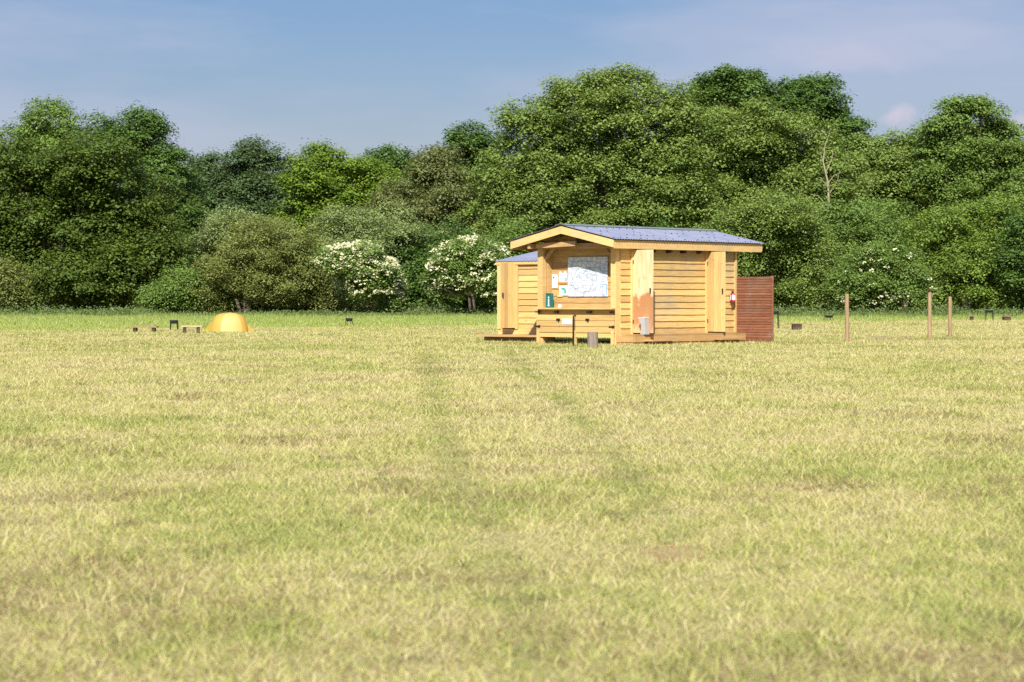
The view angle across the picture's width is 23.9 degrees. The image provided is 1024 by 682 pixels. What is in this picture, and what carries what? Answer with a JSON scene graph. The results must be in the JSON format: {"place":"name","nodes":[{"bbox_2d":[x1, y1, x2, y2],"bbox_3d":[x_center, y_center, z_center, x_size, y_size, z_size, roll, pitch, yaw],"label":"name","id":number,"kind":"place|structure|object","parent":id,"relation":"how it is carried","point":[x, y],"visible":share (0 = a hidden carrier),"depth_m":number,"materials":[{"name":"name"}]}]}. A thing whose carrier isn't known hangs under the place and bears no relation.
{"place":"outdoors","nodes":[
{"label":"outdoors","id":0,"kind":"place"},
{"bbox_2d":[0,308,1023,681],"bbox_3d":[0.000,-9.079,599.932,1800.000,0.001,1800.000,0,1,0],"label":"ground","id":1,"kind":"structure","parent":0,"point":[796,568],"depth_m":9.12,"materials":[{"name":"plant"}]},
{"bbox_2d":[0,253,41,310],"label":"willow bush","id":2,"kind":"object","parent":1,"relation":"on","point":[11,289],"visible":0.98,"depth_m":141.58,"materials":[{"name":"green plant"}]},
{"bbox_2d":[0,94,98,310],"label":"oak tree","id":3,"kind":"object","parent":1,"relation":"on","point":[35,120],"visible":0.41,"depth_m":176.03,"materials":[{"name":"green plant"}]},
{"bbox_2d":[0,125,210,310],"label":"oak tree","id":4,"kind":"object","parent":1,"relation":"on","point":[66,202],"visible":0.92,"depth_m":149.91,"materials":[{"name":"green plant"}]},
{"bbox_2d":[56,99,217,308],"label":"oak tree","id":5,"kind":"object","parent":1,"relation":"on","point":[152,124],"visible":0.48,"depth_m":170.90,"materials":[{"name":"green plant"}]},
{"bbox_2d":[131,326,158,331],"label":"plank bench","id":6,"kind":"object","parent":1,"relation":"on","point":[135,328],"visible":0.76,"depth_m":76.39,"materials":[{"name":"brown wood"}]},
{"bbox_2d":[127,262,216,312],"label":"hazel bush","id":7,"kind":"object","parent":1,"relation":"on","point":[169,293],"visible":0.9,"depth_m":145.24,"materials":[{"name":"green plant"}]},
{"bbox_2d":[170,320,178,329],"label":"barbecue","id":8,"kind":"object","parent":1,"relation":"on","point":[173,321],"visible":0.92,"depth_m":80.43,"materials":[{"name":"black metal"}]},
{"bbox_2d":[181,325,201,333],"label":"table","id":9,"kind":"object","parent":1,"relation":"on","point":[196,326],"visible":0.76,"depth_m":71.89,"materials":[{"name":"brown wood"}]},
{"bbox_2d":[203,312,252,331],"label":"dome tent","id":10,"kind":"object","parent":1,"relation":"on","point":[227,322],"visible":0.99,"depth_m":76.12,"materials":[{"name":"yellow fabric"}]},
{"bbox_2d":[220,313,241,331],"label":"door panel","id":11,"kind":"structure","parent":10,"relation":"in","point":[230,322],"depth_m":76.08,"materials":[{"name":"yellow fabric"}]},
{"bbox_2d":[182,205,299,311],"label":"willow bush","id":12,"kind":"object","parent":1,"relation":"on","point":[213,231],"visible":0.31,"depth_m":156.80,"materials":[{"name":"green plant"}]},
{"bbox_2d":[178,134,307,311],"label":"ash tree","id":13,"kind":"object","parent":1,"relation":"on","point":[246,178],"visible":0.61,"depth_m":187.60,"materials":[{"name":"green plant"}]},
{"bbox_2d":[182,212,356,312],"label":"willow bush","id":14,"kind":"object","parent":1,"relation":"on","point":[260,256],"visible":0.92,"depth_m":144.36,"materials":[{"name":"green plant"}]},
{"bbox_2d":[267,135,406,307],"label":"maple tree","id":15,"kind":"object","parent":1,"relation":"on","point":[317,188],"visible":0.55,"depth_m":171.14,"materials":[{"name":"green plant"}]},
{"bbox_2d":[345,318,352,325],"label":"barbecue","id":16,"kind":"object","parent":1,"relation":"on","point":[349,319],"visible":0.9,"depth_m":91.94,"materials":[{"name":"black metal"}]},
{"bbox_2d":[298,237,411,312],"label":"elder bush","id":17,"kind":"object","parent":1,"relation":"on","point":[366,272],"visible":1,"depth_m":139.06,"materials":[{"name":"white plant"}]},
{"bbox_2d":[303,197,454,311],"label":"willow bush","id":18,"kind":"object","parent":1,"relation":"on","point":[354,226],"visible":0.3,"depth_m":149.87,"materials":[{"name":"green plant"}]},
{"bbox_2d":[352,142,419,309],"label":"oak tree","id":19,"kind":"object","parent":1,"relation":"on","point":[394,156],"visible":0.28,"depth_m":183.39,"materials":[{"name":"green plant"}]},
{"bbox_2d":[358,142,493,311],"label":"ash tree","id":20,"kind":"object","parent":1,"relation":"on","point":[430,188],"visible":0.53,"depth_m":164.49,"materials":[{"name":"green plant"}]},
{"bbox_2d":[395,211,481,310],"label":"hazel bush","id":21,"kind":"object","parent":1,"relation":"on","point":[412,274],"visible":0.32,"depth_m":148.47,"materials":[{"name":"green plant"}]},
{"bbox_2d":[418,232,511,310],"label":"elder bush","id":22,"kind":"object","parent":1,"relation":"on","point":[454,266],"visible":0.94,"depth_m":139.06,"materials":[{"name":"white plant"}]},
{"bbox_2d":[436,119,521,309],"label":"oak tree","id":23,"kind":"object","parent":1,"relation":"on","point":[472,142],"visible":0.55,"depth_m":180.88,"materials":[{"name":"green plant"}]},
{"bbox_2d":[453,213,540,309],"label":"hazel bush","id":24,"kind":"object","parent":1,"relation":"on","point":[507,230],"visible":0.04,"depth_m":147.51,"materials":[{"name":"green plant"}]},
{"bbox_2d":[0,310,1023,324],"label":"uncut grass","id":25,"kind":"structure","parent":1,"relation":"on","point":[72,318],"depth_m":128.03,"materials":[{"name":"green plant"}]},
{"bbox_2d":[0,141,1023,312],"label":"woodland","id":26,"kind":"object","parent":1,"relation":"on","point":[461,303],"visible":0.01,"depth_m":194.27,"materials":[{"name":"green plant"}]},
{"bbox_2d":[0,301,1023,317],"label":"undergrowth","id":27,"kind":"object","parent":1,"relation":"on","point":[433,310],"visible":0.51,"depth_m":138.94,"materials":[{"name":"green plant"}]},
{"bbox_2d":[476,251,554,341],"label":"timber shed","id":28,"kind":"structure","parent":1,"relation":"on","point":[517,289],"depth_m":58.81,"materials":[{"name":"yellow wood"}]},
{"bbox_2d":[500,263,514,327],"bbox_3d":[-0.096,-1.107,58.766,0.070,1.580,0.534,1,1,41],"label":"door","id":29,"kind":"structure","parent":28,"relation":"in","point":[507,270],"depth_m":58.74,"materials":[{"name":"brown wood"}]},
{"bbox_2d":[572,315,575,344],"bbox_3d":[1.359,-0.205,52.604,0.091,0.743,0.044,0,1,0],"label":"iron stake","id":30,"kind":"object","parent":1,"relation":"on","point":[573,329],"visible":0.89,"depth_m":52.59,"materials":[{"name":"grey metal"}]},
{"bbox_2d":[587,332,598,347],"bbox_3d":[1.710,-0.008,51.207,0.250,0.367,0.246,0,1,0],"label":"log stump","id":31,"kind":"object","parent":1,"relation":"on","point":[592,339],"visible":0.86,"depth_m":51.11,"materials":[{"name":"brown wood"}]},
{"bbox_2d":[450,57,740,242],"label":"alder tree","id":32,"kind":"object","parent":1,"relation":"on","point":[562,160],"visible":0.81,"depth_m":159.81,"materials":[{"name":"green plant"}]},
{"bbox_2d":[509,223,763,344],"bbox_3d":[3.204,-1.329,56.931,3.610,2.745,5.950,1,1,40],"label":"timber hut","id":33,"kind":"object","parent":1,"relation":"on","point":[675,285],"visible":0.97,"depth_m":55.60,"materials":[{"name":"brown wood"}]},
{"bbox_2d":[546,293,552,307],"bbox_3d":[0.865,-0.933,55.654,0.145,0.330,0.103,1,1,40],"label":"leaflet box","id":34,"kind":"object","parent":33,"relation":"on","point":[549,300],"visible":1,"depth_m":55.61,"materials":[{"name":"teal plastic"}]},
{"bbox_2d":[552,274,557,287],"bbox_3d":[0.987,-1.382,55.790,0.165,0.310,0.008,1,1,40],"label":"notice","id":35,"kind":"object","parent":33,"relation":"attached to","point":[554,280],"visible":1,"depth_m":55.78,"materials":[{"name":"white paper"}]},
{"bbox_2d":[557,286,567,296],"bbox_3d":[1.161,-1.148,55.648,0.295,0.254,0.008,1,1,40],"label":"notice","id":36,"kind":"object","parent":33,"relation":"attached to","point":[563,290],"visible":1,"depth_m":55.64,"materials":[{"name":"white paper"}]},
{"bbox_2d":[559,271,566,283],"bbox_3d":[1.175,-1.459,55.631,0.250,0.280,0.009,1,1,40],"label":"notice","id":37,"kind":"object","parent":33,"relation":"attached to","point":[562,278],"visible":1,"depth_m":55.62,"materials":[{"name":"white paper"}]},
{"bbox_2d":[568,257,607,295],"bbox_3d":[1.728,-1.467,55.162,1.150,0.900,0.018,1,1,40],"label":"site map","id":38,"kind":"object","parent":33,"relation":"attached to","point":[587,276],"visible":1,"depth_m":55.15,"materials":[{"name":"paper"}]},
{"bbox_2d":[633,250,652,332],"bbox_3d":[2.938,-1.118,54.456,0.068,1.873,0.630,-1,1,-42],"label":"door","id":39,"kind":"structure","parent":33,"relation":"in","point":[642,259],"depth_m":54.45,"materials":[{"name":"brown wood"}]},
{"bbox_2d":[639,318,649,333],"bbox_3d":[2.965,-0.338,54.322,0.200,0.376,0.180,1,1,40],"label":"wedge bin","id":40,"kind":"object","parent":33,"relation":"on","point":[644,322],"visible":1,"depth_m":54.25,"materials":[{"name":"grey plastic"}]},
{"bbox_2d":[707,252,725,331],"bbox_3d":[4.781,-1.156,56.707,0.070,1.873,0.555,-1,1,-42],"label":"door","id":41,"kind":"structure","parent":33,"relation":"in","point":[716,263],"depth_m":56.67,"materials":[{"name":"brown wood"}]},
{"bbox_2d":[729,291,734,302],"bbox_3d":[5.246,-1.048,57.609,0.144,0.302,0.158,1,1,40],"label":"fire extinguisher","id":42,"kind":"object","parent":33,"relation":"attached to","point":[732,297],"visible":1,"depth_m":57.56,"materials":[{"name":"red metal"}]},
{"bbox_2d":[649,217,737,273],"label":"hazel bush","id":43,"kind":"object","parent":1,"relation":"on","point":[662,223],"depth_m":150.01,"materials":[{"name":"green plant"}]},
{"bbox_2d":[673,63,795,139],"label":"oak tree","id":44,"kind":"object","parent":1,"relation":"on","point":[731,84],"visible":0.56,"depth_m":189.17,"materials":[{"name":"green plant"}]},
{"bbox_2d":[737,276,773,341],"bbox_3d":[5.773,-0.751,57.548,1.035,1.591,0.091,1,1,40],"label":"slatted screen","id":45,"kind":"object","parent":1,"relation":"on","point":[755,308],"visible":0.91,"depth_m":57.47,"materials":[{"name":"brown wood"}]},
{"bbox_2d":[652,93,883,261],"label":"alder tree","id":46,"kind":"object","parent":1,"relation":"on","point":[770,151],"visible":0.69,"depth_m":163.57,"materials":[{"name":"green plant"}]},
{"bbox_2d":[684,186,861,310],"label":"willow bush","id":47,"kind":"object","parent":1,"relation":"on","point":[775,221],"visible":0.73,"depth_m":146.34,"materials":[{"name":"green plant"}]},
{"bbox_2d":[774,311,778,323],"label":"barbecue","id":48,"kind":"object","parent":1,"relation":"on","point":[776,312],"visible":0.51,"depth_m":85.92,"materials":[{"name":"black metal"}]},
{"bbox_2d":[791,323,802,329],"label":"box seat","id":49,"kind":"object","parent":1,"relation":"on","point":[798,326],"visible":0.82,"depth_m":80.38,"materials":[{"name":"brown wood"}]},
{"bbox_2d":[766,71,876,312],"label":"oak tree","id":50,"kind":"object","parent":1,"relation":"on","point":[810,97],"visible":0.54,"depth_m":192.76,"materials":[{"name":"green plant"}]},
{"bbox_2d":[812,133,841,310],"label":"dead tree","id":51,"kind":"object","parent":1,"relation":"on","point":[828,195],"visible":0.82,"depth_m":159.79,"materials":[{"name":"brown wood"}]},
{"bbox_2d":[845,294,848,341],"bbox_3d":[8.053,-0.506,58.100,0.111,1.261,0.109,0,1,-21],"label":"field post","id":52,"kind":"object","parent":1,"relation":"on","point":[846,316],"visible":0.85,"depth_m":58.06,"materials":[{"name":"brown wood"}]},
{"bbox_2d":[808,192,920,306],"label":"hazel bush","id":53,"kind":"object","parent":1,"relation":"on","point":[870,222],"visible":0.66,"depth_m":152.91,"materials":[{"name":"green plant"}]},
{"bbox_2d":[865,336,898,339],"bbox_3d":[9.418,-0.071,61.507,1.144,0.095,0.688,0,1,0],"label":"soil heap","id":54,"kind":"object","parent":1,"relation":"on","point":[872,338],"visible":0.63,"depth_m":61.42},
{"bbox_2d":[820,237,946,312],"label":"elder bush","id":55,"kind":"object","parent":1,"relation":"on","point":[880,278],"visible":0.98,"depth_m":142.14,"materials":[{"name":"green plant"}]},
{"bbox_2d":[837,123,957,311],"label":"alder tree","id":56,"kind":"object","parent":1,"relation":"on","point":[890,164],"visible":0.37,"depth_m":169.81,"materials":[{"name":"green plant"}]},
{"bbox_2d":[925,289,934,339],"bbox_3d":[10.541,-0.618,60.998,0.190,1.386,0.190,0,1,-7],"label":"field post","id":57,"kind":"object","parent":1,"relation":"on","point":[929,312],"visible":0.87,"depth_m":60.96,"materials":[{"name":"brown wood"}]},
{"bbox_2d":[948,297,951,337],"bbox_3d":[11.705,-0.586,64.600,0.106,1.202,0.105,0,1,17],"label":"field post","id":58,"kind":"object","parent":1,"relation":"on","point":[950,316],"visible":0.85,"depth_m":64.56,"materials":[{"name":"brown wood"}]},
{"bbox_2d":[886,187,1023,311],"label":"hazel bush","id":59,"kind":"object","parent":1,"relation":"on","point":[960,267],"visible":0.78,"depth_m":147.12,"materials":[{"name":"green plant"}]},
{"bbox_2d":[897,93,1023,309],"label":"tree","id":60,"kind":"object","parent":1,"relation":"on","point":[974,163],"visible":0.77,"depth_m":166.31,"materials":[{"name":"green plant"}]},
{"bbox_2d":[985,310,993,320],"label":"barbecue","id":61,"kind":"object","parent":1,"relation":"on","point":[986,311],"visible":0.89,"depth_m":118.89,"materials":[{"name":"black metal"}]},
{"bbox_2d":[984,206,1023,309],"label":"hazel bush","id":62,"kind":"object","parent":1,"relation":"on","point":[1016,224],"visible":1,"depth_m":144.52,"materials":[{"name":"green plant"}]},
{"bbox_2d":[1002,316,1011,320],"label":"box seat","id":63,"kind":"object","parent":1,"relation":"on","point":[1005,318],"visible":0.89,"depth_m":118.85,"materials":[{"name":"brown wood"}]},
{"bbox_2d":[1006,120,1023,186],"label":"oak tree","id":64,"kind":"object","parent":1,"relation":"on","point":[1020,125],"depth_m":174.68,"materials":[{"name":"green plant"}]},
{"bbox_2d":[0,0,1023,186],"label":"sky","id":65,"kind":"structure","parent":0,"point":[358,75],"materials":[{"name":"blue"}]}
]}

